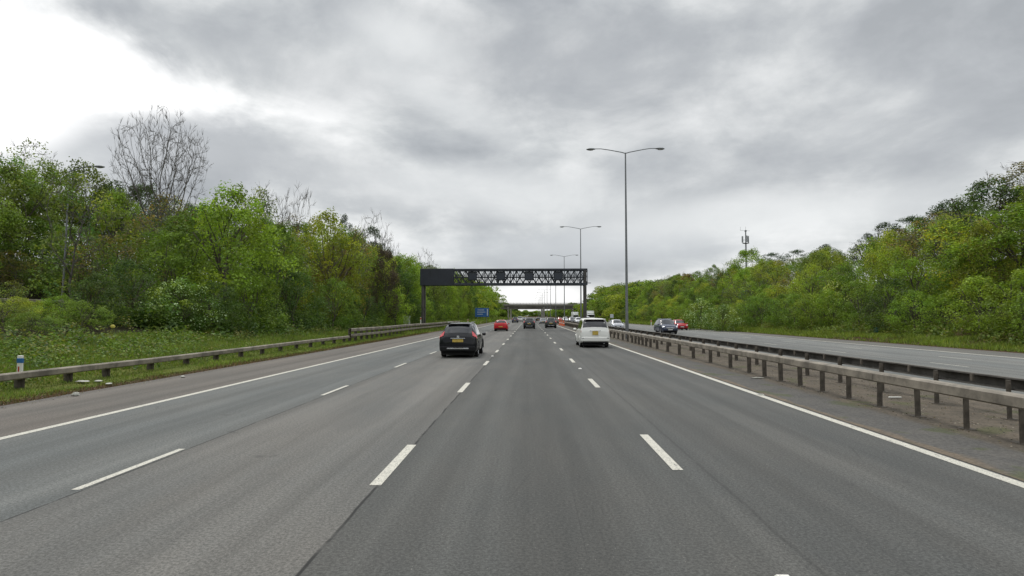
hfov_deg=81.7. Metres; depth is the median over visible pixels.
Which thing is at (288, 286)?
shrub
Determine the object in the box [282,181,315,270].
bare tree
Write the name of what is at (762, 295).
shrub
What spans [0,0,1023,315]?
sky
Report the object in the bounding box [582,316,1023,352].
grass
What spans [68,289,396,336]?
undergrowth
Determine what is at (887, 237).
tree
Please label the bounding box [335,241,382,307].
broadleaf tree
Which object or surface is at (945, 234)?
thin leaved tree
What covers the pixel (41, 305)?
shrub
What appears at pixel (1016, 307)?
shrub
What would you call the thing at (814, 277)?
thin leaved tree
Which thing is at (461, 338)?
suv
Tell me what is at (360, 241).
broadleaf tree
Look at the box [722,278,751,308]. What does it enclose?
thin leaved tree
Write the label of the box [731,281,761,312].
thin leaved tree
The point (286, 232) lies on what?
broadleaf tree
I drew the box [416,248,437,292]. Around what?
bare tree
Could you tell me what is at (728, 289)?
thin leaved tree
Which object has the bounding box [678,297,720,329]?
blossom shrub
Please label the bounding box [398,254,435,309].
broadleaf tree
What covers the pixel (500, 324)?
hatchback
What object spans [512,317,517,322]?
suv
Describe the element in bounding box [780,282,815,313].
shrub
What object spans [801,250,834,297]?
broadleaf tree
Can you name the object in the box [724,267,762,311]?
broadleaf tree
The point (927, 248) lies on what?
broadleaf tree
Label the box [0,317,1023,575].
road
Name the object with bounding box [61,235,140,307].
thin leaved tree
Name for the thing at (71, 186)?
thin leaved tree
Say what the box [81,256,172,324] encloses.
shrub
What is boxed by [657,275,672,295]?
thin leaved tree
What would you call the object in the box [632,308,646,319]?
shrub
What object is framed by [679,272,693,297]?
broadleaf tree
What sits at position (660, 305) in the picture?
broadleaf tree
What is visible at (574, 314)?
lorry
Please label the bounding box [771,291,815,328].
shrub
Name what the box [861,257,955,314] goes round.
shrub
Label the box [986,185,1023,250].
broadleaf tree
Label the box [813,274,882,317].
blossom shrub
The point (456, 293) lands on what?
broadleaf tree
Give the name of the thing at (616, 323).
hatchback
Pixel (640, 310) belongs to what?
shrub
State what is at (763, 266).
thin leaved tree
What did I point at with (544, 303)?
street lamp
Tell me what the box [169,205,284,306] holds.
broadleaf tree
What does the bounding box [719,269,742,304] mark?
thin leaved tree
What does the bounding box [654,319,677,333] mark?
suv
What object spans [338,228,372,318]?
thin leaved tree
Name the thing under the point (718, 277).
broadleaf tree
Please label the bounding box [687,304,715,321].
shrub
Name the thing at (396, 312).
shrub
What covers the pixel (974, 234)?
broadleaf tree
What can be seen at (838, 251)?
broadleaf tree
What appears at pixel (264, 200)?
thin leaved tree
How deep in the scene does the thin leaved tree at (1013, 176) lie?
59.41 m
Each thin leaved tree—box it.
[0,137,64,262]
[0,250,53,295]
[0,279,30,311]
[23,170,145,301]
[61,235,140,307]
[115,192,214,301]
[233,186,281,297]
[265,212,315,309]
[318,225,363,300]
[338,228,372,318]
[648,285,663,301]
[653,279,664,294]
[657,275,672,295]
[661,281,676,301]
[676,288,690,305]
[697,274,714,283]
[715,261,740,284]
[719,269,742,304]
[719,288,753,312]
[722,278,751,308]
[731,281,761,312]
[744,264,775,304]
[755,260,792,298]
[765,258,800,284]
[766,272,800,304]
[798,269,853,315]
[833,251,882,289]
[844,237,910,281]
[866,229,930,275]
[880,212,980,293]
[912,209,991,269]
[917,211,1023,300]
[981,161,1023,242]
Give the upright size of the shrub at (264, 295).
4.552 m
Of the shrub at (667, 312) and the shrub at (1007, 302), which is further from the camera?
the shrub at (667, 312)
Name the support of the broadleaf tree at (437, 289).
on the ground at (120, 328)
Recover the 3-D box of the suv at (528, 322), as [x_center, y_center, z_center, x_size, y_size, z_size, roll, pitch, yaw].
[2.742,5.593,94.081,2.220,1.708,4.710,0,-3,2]
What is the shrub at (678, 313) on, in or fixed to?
on the ground at (120, 328)
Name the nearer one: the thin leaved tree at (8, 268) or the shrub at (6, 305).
the shrub at (6, 305)
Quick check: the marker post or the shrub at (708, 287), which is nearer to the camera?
the marker post
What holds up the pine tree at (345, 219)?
on the ground at (120, 328)
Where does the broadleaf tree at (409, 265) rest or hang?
on the ground at (120, 328)
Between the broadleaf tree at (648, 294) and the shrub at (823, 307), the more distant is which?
the broadleaf tree at (648, 294)
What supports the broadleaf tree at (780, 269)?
on the ground at (120, 328)
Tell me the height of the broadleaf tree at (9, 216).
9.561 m
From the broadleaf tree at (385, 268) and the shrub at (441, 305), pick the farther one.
the shrub at (441, 305)
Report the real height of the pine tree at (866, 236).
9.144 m
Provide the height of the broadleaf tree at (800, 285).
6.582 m
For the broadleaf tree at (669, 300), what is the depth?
138.61 m
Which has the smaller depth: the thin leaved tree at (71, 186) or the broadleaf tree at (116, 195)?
the thin leaved tree at (71, 186)
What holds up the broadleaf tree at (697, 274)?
on the ground at (120, 328)
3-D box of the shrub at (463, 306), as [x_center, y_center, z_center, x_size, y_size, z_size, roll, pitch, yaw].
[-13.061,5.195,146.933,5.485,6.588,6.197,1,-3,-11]
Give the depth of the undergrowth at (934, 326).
44.91 m
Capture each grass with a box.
[0,324,407,400]
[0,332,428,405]
[334,315,507,334]
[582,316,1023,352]
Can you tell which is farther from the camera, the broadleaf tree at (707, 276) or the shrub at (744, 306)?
the broadleaf tree at (707, 276)
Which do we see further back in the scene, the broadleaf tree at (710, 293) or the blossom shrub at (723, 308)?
the broadleaf tree at (710, 293)
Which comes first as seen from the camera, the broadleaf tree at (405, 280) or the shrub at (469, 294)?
the broadleaf tree at (405, 280)
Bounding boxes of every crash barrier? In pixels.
[0,336,355,388]
[348,321,459,340]
[546,318,1023,419]
[556,320,1023,444]
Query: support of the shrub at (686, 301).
on the ground at (120, 328)
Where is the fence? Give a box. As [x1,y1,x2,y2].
[2,298,299,309]
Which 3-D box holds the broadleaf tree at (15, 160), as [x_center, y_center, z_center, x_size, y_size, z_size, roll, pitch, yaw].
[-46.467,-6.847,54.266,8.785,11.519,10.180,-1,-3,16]
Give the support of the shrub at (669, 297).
on the ground at (120, 328)
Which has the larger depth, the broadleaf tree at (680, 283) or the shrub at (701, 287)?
the broadleaf tree at (680, 283)
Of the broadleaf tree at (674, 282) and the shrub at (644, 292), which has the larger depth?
the shrub at (644, 292)
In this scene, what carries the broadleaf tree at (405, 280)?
on the ground at (120, 328)
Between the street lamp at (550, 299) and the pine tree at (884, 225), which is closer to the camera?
the pine tree at (884, 225)
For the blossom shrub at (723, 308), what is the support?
on the ground at (120, 328)
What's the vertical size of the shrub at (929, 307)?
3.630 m
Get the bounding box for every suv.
[439,322,485,356]
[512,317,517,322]
[523,318,535,328]
[544,318,556,327]
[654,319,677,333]
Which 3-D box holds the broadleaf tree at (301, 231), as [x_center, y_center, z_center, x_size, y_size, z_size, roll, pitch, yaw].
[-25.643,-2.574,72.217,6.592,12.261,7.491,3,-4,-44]
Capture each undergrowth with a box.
[0,302,394,358]
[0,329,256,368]
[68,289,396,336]
[349,310,466,323]
[614,310,1023,343]
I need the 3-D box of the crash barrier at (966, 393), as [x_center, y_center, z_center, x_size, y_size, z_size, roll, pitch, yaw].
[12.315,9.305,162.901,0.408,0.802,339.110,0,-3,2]
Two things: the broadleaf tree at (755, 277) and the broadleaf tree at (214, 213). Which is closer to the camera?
the broadleaf tree at (214, 213)
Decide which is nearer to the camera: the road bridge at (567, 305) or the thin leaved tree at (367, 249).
the thin leaved tree at (367, 249)
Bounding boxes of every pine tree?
[338,213,354,309]
[353,224,392,274]
[757,252,787,268]
[782,249,811,286]
[804,244,843,258]
[846,233,887,287]
[855,221,916,278]
[885,214,931,271]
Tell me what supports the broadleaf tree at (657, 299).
on the ground at (120, 328)
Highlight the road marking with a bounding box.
[0,317,1023,489]
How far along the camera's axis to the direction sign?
168.13 m
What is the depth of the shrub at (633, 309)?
173.51 m
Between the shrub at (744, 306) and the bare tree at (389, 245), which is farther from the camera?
the bare tree at (389, 245)
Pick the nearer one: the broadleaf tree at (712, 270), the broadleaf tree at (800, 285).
the broadleaf tree at (800, 285)
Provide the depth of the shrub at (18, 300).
28.72 m
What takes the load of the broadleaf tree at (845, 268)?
on the ground at (120, 328)
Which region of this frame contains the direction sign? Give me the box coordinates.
[475,308,488,322]
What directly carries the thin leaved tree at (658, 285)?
on the ground at (120, 328)
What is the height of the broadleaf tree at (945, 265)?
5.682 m
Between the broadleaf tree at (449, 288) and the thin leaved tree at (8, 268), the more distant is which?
the broadleaf tree at (449, 288)
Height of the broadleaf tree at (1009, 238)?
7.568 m
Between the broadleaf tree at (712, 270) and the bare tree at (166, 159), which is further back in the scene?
the broadleaf tree at (712, 270)
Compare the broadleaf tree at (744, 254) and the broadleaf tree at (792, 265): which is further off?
the broadleaf tree at (744, 254)
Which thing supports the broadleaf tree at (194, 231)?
on the ground at (120, 328)
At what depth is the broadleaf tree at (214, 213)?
41.72 m
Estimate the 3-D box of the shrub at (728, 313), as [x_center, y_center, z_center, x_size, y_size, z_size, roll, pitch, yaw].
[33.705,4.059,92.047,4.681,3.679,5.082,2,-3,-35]
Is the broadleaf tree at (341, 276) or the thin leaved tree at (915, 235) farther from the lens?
the broadleaf tree at (341, 276)
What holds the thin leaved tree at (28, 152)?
on the ground at (120, 328)
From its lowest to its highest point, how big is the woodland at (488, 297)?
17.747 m
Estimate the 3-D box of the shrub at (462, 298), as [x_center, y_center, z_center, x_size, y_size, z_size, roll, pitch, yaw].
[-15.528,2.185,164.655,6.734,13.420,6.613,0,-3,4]
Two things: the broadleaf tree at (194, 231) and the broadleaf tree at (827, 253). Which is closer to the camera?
the broadleaf tree at (194, 231)
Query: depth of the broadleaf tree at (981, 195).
60.38 m
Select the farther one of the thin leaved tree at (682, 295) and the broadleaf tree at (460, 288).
the broadleaf tree at (460, 288)
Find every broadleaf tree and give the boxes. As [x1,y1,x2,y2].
[0,153,62,274]
[0,162,68,278]
[0,197,36,267]
[0,216,84,288]
[1,157,97,277]
[13,222,132,309]
[43,156,128,280]
[67,179,144,283]
[79,186,155,306]
[114,183,173,295]
[125,210,235,306]
[130,225,219,312]
[147,194,193,290]
[164,201,222,304]
[167,179,301,325]
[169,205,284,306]
[231,216,288,307]
[239,217,312,318]
[266,206,375,321]
[278,218,325,310]
[284,221,343,303]
[303,241,358,318]
[327,226,384,318]
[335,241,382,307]
[347,242,406,314]
[366,244,401,324]
[369,257,415,320]
[382,252,430,319]
[391,257,420,318]
[416,266,446,319]
[429,267,458,319]
[446,279,459,318]
[447,281,461,317]
[457,276,473,318]
[466,282,478,314]
[645,288,660,302]
[646,291,661,301]
[652,294,665,314]
[653,299,672,317]
[663,279,686,304]
[663,295,689,315]
[670,273,684,294]
[671,279,691,301]
[673,285,702,304]
[676,289,695,307]
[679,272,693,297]
[684,270,707,281]
[691,279,710,295]
[697,275,712,292]
[698,286,723,313]
[699,265,721,282]
[702,294,726,308]
[710,265,741,299]
[717,266,748,303]
[726,248,768,302]
[743,261,774,298]
[749,259,790,298]
[749,284,778,318]
[755,260,796,292]
[771,257,816,295]
[798,247,854,291]
[798,250,847,294]
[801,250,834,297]
[812,245,853,293]
[853,239,901,294]
[885,217,940,277]
[908,198,974,264]
[916,214,978,289]
[921,210,977,269]
[934,201,1022,268]
[941,174,1023,257]
[943,198,1023,297]
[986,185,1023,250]
[1012,190,1023,233]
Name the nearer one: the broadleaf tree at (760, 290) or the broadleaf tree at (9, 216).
the broadleaf tree at (9, 216)
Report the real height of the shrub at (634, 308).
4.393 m
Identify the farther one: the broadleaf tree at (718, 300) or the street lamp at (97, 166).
the broadleaf tree at (718, 300)
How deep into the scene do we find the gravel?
14.48 m
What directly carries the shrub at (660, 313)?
on the ground at (120, 328)
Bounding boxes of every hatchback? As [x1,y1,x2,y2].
[494,320,508,330]
[539,318,545,323]
[609,319,623,328]
[672,320,687,329]
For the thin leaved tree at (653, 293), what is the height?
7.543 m
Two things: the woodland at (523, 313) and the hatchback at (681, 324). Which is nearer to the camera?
the hatchback at (681, 324)
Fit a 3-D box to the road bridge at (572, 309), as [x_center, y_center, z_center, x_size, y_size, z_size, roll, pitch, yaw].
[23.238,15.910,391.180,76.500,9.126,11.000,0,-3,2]
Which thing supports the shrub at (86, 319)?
on the ground at (120, 328)
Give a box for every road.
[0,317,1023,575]
[539,317,1023,393]
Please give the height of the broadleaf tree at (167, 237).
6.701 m
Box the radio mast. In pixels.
[740,227,748,266]
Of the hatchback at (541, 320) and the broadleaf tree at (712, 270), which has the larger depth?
the broadleaf tree at (712, 270)
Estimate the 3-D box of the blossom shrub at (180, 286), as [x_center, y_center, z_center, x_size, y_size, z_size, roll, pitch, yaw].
[-19.720,0.973,35.627,5.555,3.506,4.136,2,-3,-33]
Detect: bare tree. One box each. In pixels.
[109,103,210,297]
[242,182,297,306]
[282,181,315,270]
[358,209,393,287]
[374,230,398,258]
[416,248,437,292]
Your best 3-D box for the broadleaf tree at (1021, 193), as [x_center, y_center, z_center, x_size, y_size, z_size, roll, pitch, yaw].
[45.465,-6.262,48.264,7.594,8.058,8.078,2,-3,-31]
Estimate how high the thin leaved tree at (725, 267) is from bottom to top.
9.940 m
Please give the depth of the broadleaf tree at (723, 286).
114.30 m
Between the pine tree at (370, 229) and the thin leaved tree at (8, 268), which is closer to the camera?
the thin leaved tree at (8, 268)
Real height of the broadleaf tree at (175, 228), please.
9.031 m
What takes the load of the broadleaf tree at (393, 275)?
on the ground at (120, 328)
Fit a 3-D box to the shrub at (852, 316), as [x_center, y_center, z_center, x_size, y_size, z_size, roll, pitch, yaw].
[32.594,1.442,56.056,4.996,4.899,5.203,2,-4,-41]
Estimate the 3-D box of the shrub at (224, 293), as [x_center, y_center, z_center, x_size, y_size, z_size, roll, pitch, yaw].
[-18.925,1.202,37.185,4.860,3.583,5.490,0,-3,-5]
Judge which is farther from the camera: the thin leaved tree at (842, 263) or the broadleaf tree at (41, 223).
the thin leaved tree at (842, 263)
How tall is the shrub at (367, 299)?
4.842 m
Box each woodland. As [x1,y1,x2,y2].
[467,279,506,315]
[498,302,577,317]
[573,274,696,317]
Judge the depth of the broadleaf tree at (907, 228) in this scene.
81.23 m
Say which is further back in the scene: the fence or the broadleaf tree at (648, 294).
the broadleaf tree at (648, 294)
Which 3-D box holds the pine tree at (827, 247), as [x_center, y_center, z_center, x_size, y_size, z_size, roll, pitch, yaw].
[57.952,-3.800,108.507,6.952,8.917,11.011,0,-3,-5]
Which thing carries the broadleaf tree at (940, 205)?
on the ground at (120, 328)
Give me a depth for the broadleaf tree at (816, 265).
90.58 m
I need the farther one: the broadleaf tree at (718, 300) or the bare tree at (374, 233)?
the broadleaf tree at (718, 300)
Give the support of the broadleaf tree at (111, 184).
on the ground at (120, 328)
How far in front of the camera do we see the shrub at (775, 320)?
72.85 m
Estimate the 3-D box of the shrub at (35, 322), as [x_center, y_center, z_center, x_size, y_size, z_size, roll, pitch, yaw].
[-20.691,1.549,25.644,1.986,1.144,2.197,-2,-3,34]
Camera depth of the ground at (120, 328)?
31.22 m
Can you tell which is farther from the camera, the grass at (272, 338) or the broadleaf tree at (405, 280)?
the broadleaf tree at (405, 280)
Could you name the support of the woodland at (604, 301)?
on the ground at (120, 328)
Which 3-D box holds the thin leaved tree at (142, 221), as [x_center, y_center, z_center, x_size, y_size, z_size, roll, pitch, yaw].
[-28.650,-2.877,48.966,8.095,10.148,6.972,-2,-3,36]
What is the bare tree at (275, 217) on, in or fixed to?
on the ground at (120, 328)
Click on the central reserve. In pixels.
(980, 447)
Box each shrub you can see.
[0,296,42,320]
[0,303,41,325]
[1,311,64,334]
[12,300,61,315]
[27,295,88,319]
[48,299,117,330]
[52,271,140,324]
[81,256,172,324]
[131,275,229,331]
[171,279,257,332]
[221,272,290,330]
[263,268,337,329]
[307,277,365,328]
[337,286,384,326]
[373,291,403,323]
[374,288,416,324]
[393,297,426,323]
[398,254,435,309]
[409,263,433,299]
[415,297,435,322]
[426,295,437,320]
[428,286,447,317]
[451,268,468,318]
[454,275,468,316]
[454,297,470,320]
[459,273,476,310]
[466,305,474,318]
[628,304,639,318]
[628,307,639,319]
[632,295,645,303]
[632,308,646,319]
[633,296,647,316]
[637,305,651,320]
[640,304,655,318]
[641,285,652,298]
[644,304,663,320]
[651,301,672,320]
[660,296,676,316]
[661,305,677,318]
[664,305,685,319]
[675,303,694,319]
[676,298,692,319]
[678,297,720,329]
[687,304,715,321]
[693,282,711,300]
[693,286,720,304]
[694,304,722,318]
[696,303,743,331]
[717,303,742,323]
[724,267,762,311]
[726,299,758,325]
[734,296,772,323]
[736,292,784,325]
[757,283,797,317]
[760,292,807,325]
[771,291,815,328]
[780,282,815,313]
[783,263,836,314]
[788,291,835,327]
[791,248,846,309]
[806,289,855,325]
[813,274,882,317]
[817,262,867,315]
[827,277,886,327]
[853,275,935,331]
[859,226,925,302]
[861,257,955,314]
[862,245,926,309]
[876,289,953,332]
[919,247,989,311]
[936,272,1023,332]
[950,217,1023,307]
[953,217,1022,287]
[972,269,1023,335]
[1004,291,1023,318]
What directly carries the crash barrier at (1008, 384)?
on the central reserve
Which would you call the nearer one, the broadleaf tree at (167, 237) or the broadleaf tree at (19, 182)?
the broadleaf tree at (167, 237)
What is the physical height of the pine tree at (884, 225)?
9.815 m
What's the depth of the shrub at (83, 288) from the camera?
31.90 m
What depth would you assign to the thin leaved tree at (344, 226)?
86.46 m
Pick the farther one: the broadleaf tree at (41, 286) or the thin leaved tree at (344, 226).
the thin leaved tree at (344, 226)
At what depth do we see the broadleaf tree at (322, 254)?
74.91 m
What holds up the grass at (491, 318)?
on the ground at (120, 328)
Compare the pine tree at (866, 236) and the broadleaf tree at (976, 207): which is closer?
the broadleaf tree at (976, 207)
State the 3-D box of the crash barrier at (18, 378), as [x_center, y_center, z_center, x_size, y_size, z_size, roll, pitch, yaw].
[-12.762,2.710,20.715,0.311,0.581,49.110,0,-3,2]
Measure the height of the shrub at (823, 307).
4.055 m
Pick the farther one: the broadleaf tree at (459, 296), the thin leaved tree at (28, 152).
the broadleaf tree at (459, 296)
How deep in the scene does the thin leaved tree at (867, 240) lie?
75.42 m
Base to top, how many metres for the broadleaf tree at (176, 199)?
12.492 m
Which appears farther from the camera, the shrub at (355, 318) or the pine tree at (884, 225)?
the pine tree at (884, 225)
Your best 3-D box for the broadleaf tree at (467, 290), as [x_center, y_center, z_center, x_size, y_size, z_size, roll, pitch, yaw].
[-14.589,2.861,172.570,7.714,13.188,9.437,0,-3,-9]
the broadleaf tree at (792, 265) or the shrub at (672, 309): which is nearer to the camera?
the broadleaf tree at (792, 265)
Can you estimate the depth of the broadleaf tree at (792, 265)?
97.55 m
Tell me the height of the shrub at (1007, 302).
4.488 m
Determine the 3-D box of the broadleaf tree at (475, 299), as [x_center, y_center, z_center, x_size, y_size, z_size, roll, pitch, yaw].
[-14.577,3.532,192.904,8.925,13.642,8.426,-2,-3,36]
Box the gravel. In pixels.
[1,339,1017,446]
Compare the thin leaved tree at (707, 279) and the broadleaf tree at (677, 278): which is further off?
the broadleaf tree at (677, 278)
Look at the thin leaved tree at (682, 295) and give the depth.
133.69 m
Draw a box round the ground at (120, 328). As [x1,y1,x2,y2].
[0,259,1023,480]
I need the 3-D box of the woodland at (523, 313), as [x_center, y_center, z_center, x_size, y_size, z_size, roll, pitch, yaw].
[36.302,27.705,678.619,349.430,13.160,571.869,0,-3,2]
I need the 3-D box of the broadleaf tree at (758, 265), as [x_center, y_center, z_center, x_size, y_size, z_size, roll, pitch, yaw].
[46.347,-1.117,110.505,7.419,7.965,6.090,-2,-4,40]
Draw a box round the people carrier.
[573,318,609,346]
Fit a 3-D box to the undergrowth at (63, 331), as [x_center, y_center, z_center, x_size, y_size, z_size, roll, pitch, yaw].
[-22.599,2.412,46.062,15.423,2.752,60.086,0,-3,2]
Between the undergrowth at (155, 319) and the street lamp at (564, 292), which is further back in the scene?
the street lamp at (564, 292)
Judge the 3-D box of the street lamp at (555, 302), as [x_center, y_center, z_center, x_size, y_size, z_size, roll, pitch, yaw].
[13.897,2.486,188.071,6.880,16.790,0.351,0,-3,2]
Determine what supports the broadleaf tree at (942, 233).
on the ground at (120, 328)
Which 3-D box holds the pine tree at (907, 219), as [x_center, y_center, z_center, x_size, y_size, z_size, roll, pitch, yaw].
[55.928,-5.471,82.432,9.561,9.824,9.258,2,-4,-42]
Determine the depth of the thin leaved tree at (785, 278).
88.53 m
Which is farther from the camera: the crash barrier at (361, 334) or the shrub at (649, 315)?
the shrub at (649, 315)
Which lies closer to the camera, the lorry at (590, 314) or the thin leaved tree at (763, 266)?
the thin leaved tree at (763, 266)
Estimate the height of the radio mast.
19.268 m
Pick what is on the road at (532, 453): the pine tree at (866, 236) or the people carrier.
the people carrier
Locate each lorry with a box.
[571,312,578,317]
[587,311,594,317]
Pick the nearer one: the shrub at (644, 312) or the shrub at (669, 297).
the shrub at (669, 297)
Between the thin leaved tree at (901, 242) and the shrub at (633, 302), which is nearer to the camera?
the thin leaved tree at (901, 242)
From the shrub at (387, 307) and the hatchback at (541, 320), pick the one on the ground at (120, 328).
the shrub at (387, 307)
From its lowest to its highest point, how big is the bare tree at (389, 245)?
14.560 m
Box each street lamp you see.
[61,165,104,309]
[542,289,546,317]
[549,279,550,317]
[551,255,576,321]
[555,286,555,319]
[560,226,600,318]
[586,147,664,338]
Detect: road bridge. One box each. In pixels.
[498,308,576,318]
[500,303,579,318]
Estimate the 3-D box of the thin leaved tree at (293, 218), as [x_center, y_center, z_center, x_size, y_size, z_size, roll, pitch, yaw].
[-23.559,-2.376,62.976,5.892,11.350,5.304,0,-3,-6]
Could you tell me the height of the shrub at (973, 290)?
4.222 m
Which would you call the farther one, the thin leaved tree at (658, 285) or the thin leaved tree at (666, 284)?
the thin leaved tree at (658, 285)
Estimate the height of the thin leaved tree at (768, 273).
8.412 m
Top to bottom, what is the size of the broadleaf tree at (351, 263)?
12.267 m
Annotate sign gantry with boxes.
[419,268,587,326]
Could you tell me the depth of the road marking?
9.58 m
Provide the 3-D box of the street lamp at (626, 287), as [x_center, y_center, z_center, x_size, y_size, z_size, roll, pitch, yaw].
[9.982,-3.955,51.779,6.880,16.790,0.351,0,-3,2]
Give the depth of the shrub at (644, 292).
188.23 m
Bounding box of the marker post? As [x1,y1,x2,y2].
[17,355,23,371]
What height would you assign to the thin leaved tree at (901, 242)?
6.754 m
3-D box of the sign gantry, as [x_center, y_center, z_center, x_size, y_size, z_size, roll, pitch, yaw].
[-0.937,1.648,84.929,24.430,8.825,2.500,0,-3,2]
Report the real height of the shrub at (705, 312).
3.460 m
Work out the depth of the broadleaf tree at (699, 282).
133.34 m
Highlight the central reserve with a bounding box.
[534,317,1023,480]
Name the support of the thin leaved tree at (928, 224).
on the ground at (120, 328)
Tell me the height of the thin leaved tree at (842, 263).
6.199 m
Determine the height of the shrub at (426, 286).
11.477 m
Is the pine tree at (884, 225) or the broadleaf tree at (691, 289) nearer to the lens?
the pine tree at (884, 225)
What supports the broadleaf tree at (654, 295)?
on the ground at (120, 328)
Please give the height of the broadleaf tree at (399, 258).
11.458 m
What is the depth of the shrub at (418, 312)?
85.40 m
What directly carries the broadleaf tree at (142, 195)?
on the ground at (120, 328)
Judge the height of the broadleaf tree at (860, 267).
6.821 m
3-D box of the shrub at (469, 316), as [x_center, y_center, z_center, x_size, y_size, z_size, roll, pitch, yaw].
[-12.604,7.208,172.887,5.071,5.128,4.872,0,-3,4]
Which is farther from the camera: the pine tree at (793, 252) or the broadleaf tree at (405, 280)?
the pine tree at (793, 252)
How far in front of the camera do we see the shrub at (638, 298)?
176.68 m
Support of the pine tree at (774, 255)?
on the ground at (120, 328)
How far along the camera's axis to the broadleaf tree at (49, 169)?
57.45 m
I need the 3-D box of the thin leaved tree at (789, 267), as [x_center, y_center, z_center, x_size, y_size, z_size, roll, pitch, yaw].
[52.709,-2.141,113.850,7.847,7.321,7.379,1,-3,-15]
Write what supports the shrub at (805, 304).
on the ground at (120, 328)
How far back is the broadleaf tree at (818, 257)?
77.09 m
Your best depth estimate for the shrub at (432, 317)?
98.13 m
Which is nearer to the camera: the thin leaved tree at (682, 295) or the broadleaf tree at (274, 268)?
the broadleaf tree at (274, 268)
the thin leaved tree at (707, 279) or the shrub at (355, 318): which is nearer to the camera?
the shrub at (355, 318)
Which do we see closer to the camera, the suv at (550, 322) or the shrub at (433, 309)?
the suv at (550, 322)
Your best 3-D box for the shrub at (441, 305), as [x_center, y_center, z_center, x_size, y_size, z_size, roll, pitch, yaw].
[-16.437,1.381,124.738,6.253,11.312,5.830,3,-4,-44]
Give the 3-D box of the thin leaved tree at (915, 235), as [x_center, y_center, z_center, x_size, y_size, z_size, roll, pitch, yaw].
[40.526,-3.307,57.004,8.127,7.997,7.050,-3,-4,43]
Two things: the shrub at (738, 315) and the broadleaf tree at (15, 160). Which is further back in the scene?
the shrub at (738, 315)
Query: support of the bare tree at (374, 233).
on the ground at (120, 328)
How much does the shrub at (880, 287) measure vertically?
4.911 m
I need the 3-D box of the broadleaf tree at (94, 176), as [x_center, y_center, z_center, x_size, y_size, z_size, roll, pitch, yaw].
[-43.127,-6.745,59.789,7.977,12.776,7.516,-2,-3,36]
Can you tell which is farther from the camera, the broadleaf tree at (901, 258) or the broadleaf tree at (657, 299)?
the broadleaf tree at (657, 299)
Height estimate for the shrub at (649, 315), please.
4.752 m
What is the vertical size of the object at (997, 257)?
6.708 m
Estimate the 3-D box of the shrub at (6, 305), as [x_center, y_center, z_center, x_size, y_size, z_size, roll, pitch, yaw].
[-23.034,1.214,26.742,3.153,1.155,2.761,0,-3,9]
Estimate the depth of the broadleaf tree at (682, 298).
128.15 m
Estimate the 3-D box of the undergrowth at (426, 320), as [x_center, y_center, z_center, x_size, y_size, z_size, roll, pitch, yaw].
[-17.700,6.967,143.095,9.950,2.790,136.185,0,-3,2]
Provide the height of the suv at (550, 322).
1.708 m
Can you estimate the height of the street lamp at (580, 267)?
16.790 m
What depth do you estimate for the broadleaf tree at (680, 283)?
150.67 m
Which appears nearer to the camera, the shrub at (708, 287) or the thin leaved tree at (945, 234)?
the thin leaved tree at (945, 234)
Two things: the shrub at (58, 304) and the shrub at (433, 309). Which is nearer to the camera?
the shrub at (58, 304)

